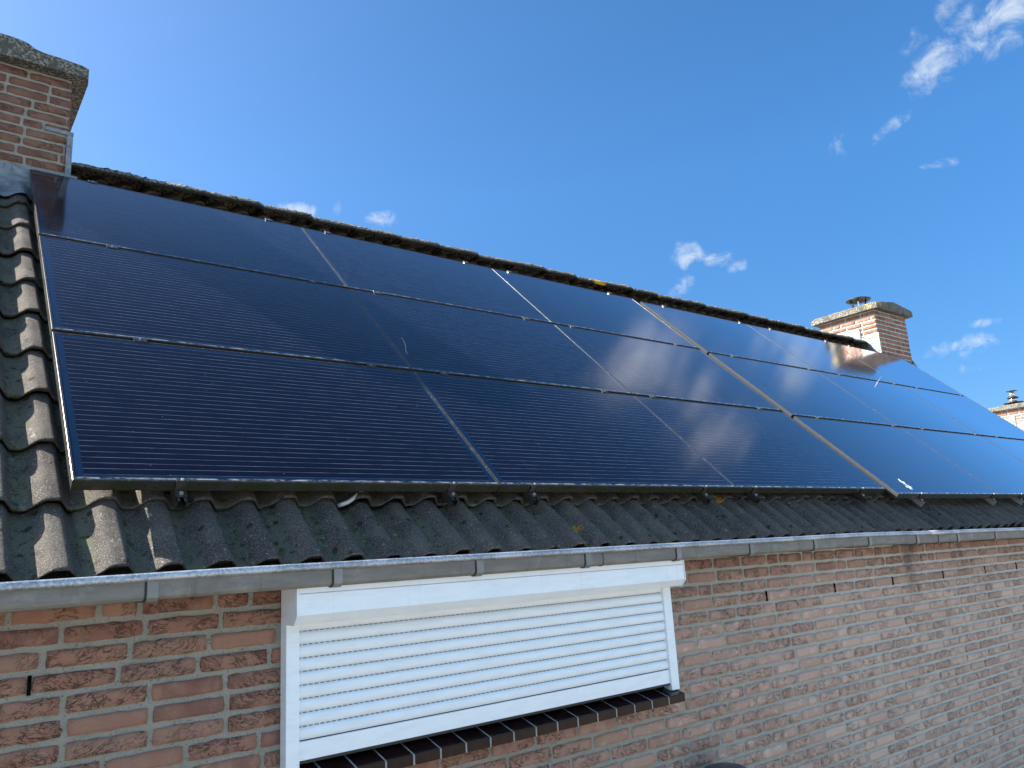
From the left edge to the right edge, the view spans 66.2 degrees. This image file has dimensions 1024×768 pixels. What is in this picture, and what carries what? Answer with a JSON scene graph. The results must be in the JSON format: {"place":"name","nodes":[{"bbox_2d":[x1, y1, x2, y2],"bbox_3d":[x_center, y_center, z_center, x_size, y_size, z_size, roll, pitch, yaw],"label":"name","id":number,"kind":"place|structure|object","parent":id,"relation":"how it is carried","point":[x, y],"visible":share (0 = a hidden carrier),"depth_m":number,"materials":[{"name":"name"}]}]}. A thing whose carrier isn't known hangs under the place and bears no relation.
{"place":"outdoors","nodes":[
{"label":"outdoors","id":0,"kind":"place"},
{"bbox_2d":[0,0,1023,408],"label":"sky","id":1,"kind":"structure","parent":0,"point":[790,161],"materials":[{"name":"blue"}]},
{"bbox_2d":[988,390,1023,430],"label":"neighbour house","id":2,"kind":"structure","parent":0,"point":[1011,411],"depth_m":17.60,"materials":[{"name":"red brick"}]},
{"label":"ground","id":3,"kind":"structure","parent":0,"visible":0},
{"bbox_2d":[0,33,1023,767],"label":"brick house","id":4,"kind":"structure","parent":3,"relation":"on","point":[278,629],"depth_m":3.29,"materials":[{"name":"brown"}]},
{"bbox_2d":[88,180,188,508],"bbox_3d":[-1.875,-0.420,3.795,0.052,0.087,3.137,6,28,-37],"label":"mounting rail","id":5,"kind":"object","parent":4,"relation":"attached to","point":[179,495],"visible":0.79,"depth_m":2.71,"materials":[{"name":"metal"}]},
{"bbox_2d":[29,169,347,287],"bbox_3d":[-1.962,-0.930,4.838,1.696,0.042,1.004,6,28,-37],"label":"solar panel","id":6,"kind":"object","parent":5,"relation":"attached to","point":[73,209],"visible":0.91,"depth_m":4.73,"materials":[{"name":"blue glass"}]},
{"bbox_2d":[38,235,410,370],"bbox_3d":[-1.470,-0.397,4.110,1.696,0.042,1.004,6,28,-37],"label":"solar panel","id":7,"kind":"object","parent":5,"relation":"attached to","point":[97,290],"visible":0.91,"depth_m":3.98,"materials":[{"name":"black glass"}]},
{"bbox_2d":[51,332,498,491],"bbox_3d":[-0.978,0.136,3.381,1.696,0.042,1.004,6,28,-37],"label":"solar panel","id":8,"kind":"object","parent":5,"relation":"attached to","point":[137,415],"visible":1,"depth_m":3.22,"materials":[{"name":"black glass"}]},
{"bbox_2d":[337,491,362,507],"bbox_3d":[-0.589,0.414,3.296,0.044,0.215,0.382,-10,-14,29],"label":"cable","id":9,"kind":"object","parent":8,"relation":"hanging from","point":[348,501],"visible":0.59,"depth_m":3.14,"materials":[{"name":"white plastic"}]},
{"bbox_2d":[265,218,458,506],"bbox_3d":[-0.988,-0.324,4.465,0.052,0.087,3.137,6,28,-37],"label":"mounting rail","id":10,"kind":"object","parent":4,"relation":"attached to","point":[450,496],"visible":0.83,"depth_m":3.38,"materials":[{"name":"metal"}]},
{"bbox_2d":[324,231,539,505],"bbox_3d":[-0.633,-0.286,4.734,0.052,0.087,3.137,6,28,-37],"label":"mounting rail","id":11,"kind":"object","parent":4,"relation":"attached to","point":[531,496],"visible":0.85,"depth_m":3.65,"materials":[{"name":"metal"}]},
{"bbox_2d":[303,228,551,323],"bbox_3d":[-0.611,-0.784,5.859,1.696,0.042,1.004,6,28,-37],"label":"solar panel","id":12,"kind":"object","parent":11,"relation":"attached to","point":[362,265],"visible":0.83,"depth_m":5.77,"materials":[{"name":"blue glass"}]},
{"bbox_2d":[350,289,631,394],"bbox_3d":[-0.118,-0.251,5.130,1.696,0.042,1.004,6,28,-37],"label":"solar panel","id":13,"kind":"object","parent":11,"relation":"attached to","point":[452,341],"visible":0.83,"depth_m":5.03,"materials":[{"name":"blue glass"}]},
{"bbox_2d":[413,371,735,492],"bbox_3d":[0.374,0.282,4.402,1.696,0.042,1.004,6,28,-37],"label":"solar panel","id":14,"kind":"object","parent":11,"relation":"attached to","point":[519,437],"visible":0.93,"depth_m":4.27,"materials":[{"name":"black glass"}]},
{"bbox_2d":[299,672,652,741],"bbox_3d":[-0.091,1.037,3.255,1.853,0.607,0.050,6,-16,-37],"label":"shutter slat","id":15,"kind":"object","parent":4,"relation":"in","point":[649,672],"depth_m":3.08,"materials":[{"name":"white plastic"}]},
{"bbox_2d":[463,261,710,503],"bbox_3d":[0.349,-0.180,5.476,0.052,0.087,3.137,6,28,-37],"label":"mounting rail","id":16,"kind":"object","parent":4,"relation":"attached to","point":[703,496],"visible":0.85,"depth_m":4.39,"materials":[{"name":"metal"}]},
{"bbox_2d":[507,270,760,503],"bbox_3d":[0.713,-0.141,5.750,0.052,0.087,3.137,6,28,-37],"label":"mounting rail","id":17,"kind":"object","parent":4,"relation":"attached to","point":[753,497],"visible":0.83,"depth_m":4.67,"materials":[{"name":"metal"}]},
{"bbox_2d":[493,269,697,348],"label":"solar panel","id":18,"kind":"object","parent":17,"relation":"attached to","point":[557,303],"visible":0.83,"depth_m":6.80,"materials":[{"name":"blue glass"}]},
{"bbox_2d":[555,324,780,411],"bbox_3d":[1.233,-0.105,6.151,1.696,0.042,1.004,6,28,-37],"label":"solar panel","id":19,"kind":"object","parent":17,"relation":"attached to","point":[639,367],"visible":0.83,"depth_m":6.06,"materials":[{"name":"blue glass"}]},
{"bbox_2d":[635,396,884,493],"bbox_3d":[1.726,0.428,5.423,1.696,0.042,1.004,6,28,-37],"label":"solar panel","id":20,"kind":"object","parent":17,"relation":"attached to","point":[743,450],"visible":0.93,"depth_m":5.32,"materials":[{"name":"blue glass"}]},
{"bbox_2d":[704,762,745,767],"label":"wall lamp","id":21,"kind":"object","parent":4,"relation":"attached to","point":[724,765],"visible":1,"depth_m":3.57,"materials":[{"name":"metal"}]},
{"bbox_2d":[607,292,867,502],"bbox_3d":[1.673,-0.037,6.475,0.052,0.087,3.137,6,28,-37],"label":"mounting rail","id":22,"kind":"object","parent":4,"relation":"attached to","point":[861,497],"visible":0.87,"depth_m":5.39,"materials":[{"name":"metal"}]},
{"bbox_2d":[662,305,924,505],"bbox_3d":[2.264,0.048,6.846,0.052,0.087,3.127,6,28,-37],"label":"mounting rail","id":23,"kind":"object","parent":4,"relation":"attached to","point":[919,501],"visible":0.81,"depth_m":5.76,"materials":[{"name":"metal"}]},
{"bbox_2d":[738,321,996,504],"bbox_3d":[3.248,0.155,7.589,0.052,0.087,3.127,6,28,-37],"label":"mounting rail","id":24,"kind":"object","parent":4,"relation":"attached to","point":[992,501],"visible":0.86,"depth_m":6.50,"materials":[{"name":"metal"}]},
{"bbox_2d":[640,302,814,370],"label":"solar panel","id":25,"kind":"object","parent":24,"relation":"attached to","point":[705,334],"visible":0.84,"depth_m":7.78,"materials":[{"name":"blue glass"}]},
{"bbox_2d":[708,353,897,426],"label":"solar panel","id":26,"kind":"object","parent":24,"relation":"attached to","point":[791,392],"visible":0.86,"depth_m":7.04,"materials":[{"name":"blue glass"}]},
{"bbox_2d":[793,416,999,498],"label":"solar panel","id":27,"kind":"object","parent":24,"relation":"attached to","point":[886,457],"visible":0.93,"depth_m":6.30,"materials":[{"name":"blue glass"}]},
{"bbox_2d":[769,328,1023,504],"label":"mounting rail","id":28,"kind":"object","parent":4,"relation":"attached to","point":[1019,500],"visible":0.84,"depth_m":6.84,"materials":[{"name":"metal"}]},
{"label":"mounting rail","id":29,"kind":"object","parent":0,"visible":0},
{"bbox_2d":[747,324,897,384],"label":"solar panel","id":30,"kind":"object","parent":29,"relation":"attached to","point":[822,356],"visible":0.83,"depth_m":8.84,"materials":[{"name":"blue glass"}]},
{"bbox_2d":[817,371,977,435],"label":"solar panel","id":31,"kind":"object","parent":29,"relation":"attached to","point":[900,406],"visible":0.83,"depth_m":8.10,"materials":[{"name":"blue glass"}]},
{"bbox_2d":[901,427,1023,497],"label":"solar panel","id":32,"kind":"object","parent":29,"relation":"attached to","point":[997,469],"visible":0.87,"depth_m":7.34,"materials":[{"name":"blue glass"}]},
{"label":"mounting rail","id":33,"kind":"object","parent":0,"visible":0},
{"bbox_2d":[833,343,963,395],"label":"solar panel","id":34,"kind":"object","parent":33,"relation":"attached to","point":[899,371],"visible":0.86,"depth_m":9.87,"materials":[{"name":"blue glass"}]},
{"bbox_2d":[900,385,1023,439],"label":"solar panel","id":35,"kind":"object","parent":33,"relation":"attached to","point":[975,417],"visible":0.84,"depth_m":9.12,"materials":[{"name":"blue glass"}]},
{"bbox_2d":[982,436,1023,462],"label":"solar panel","id":36,"kind":"object","parent":33,"relation":"attached to","point":[1014,448],"visible":0.8,"depth_m":8.38,"materials":[{"name":"blue glass"}]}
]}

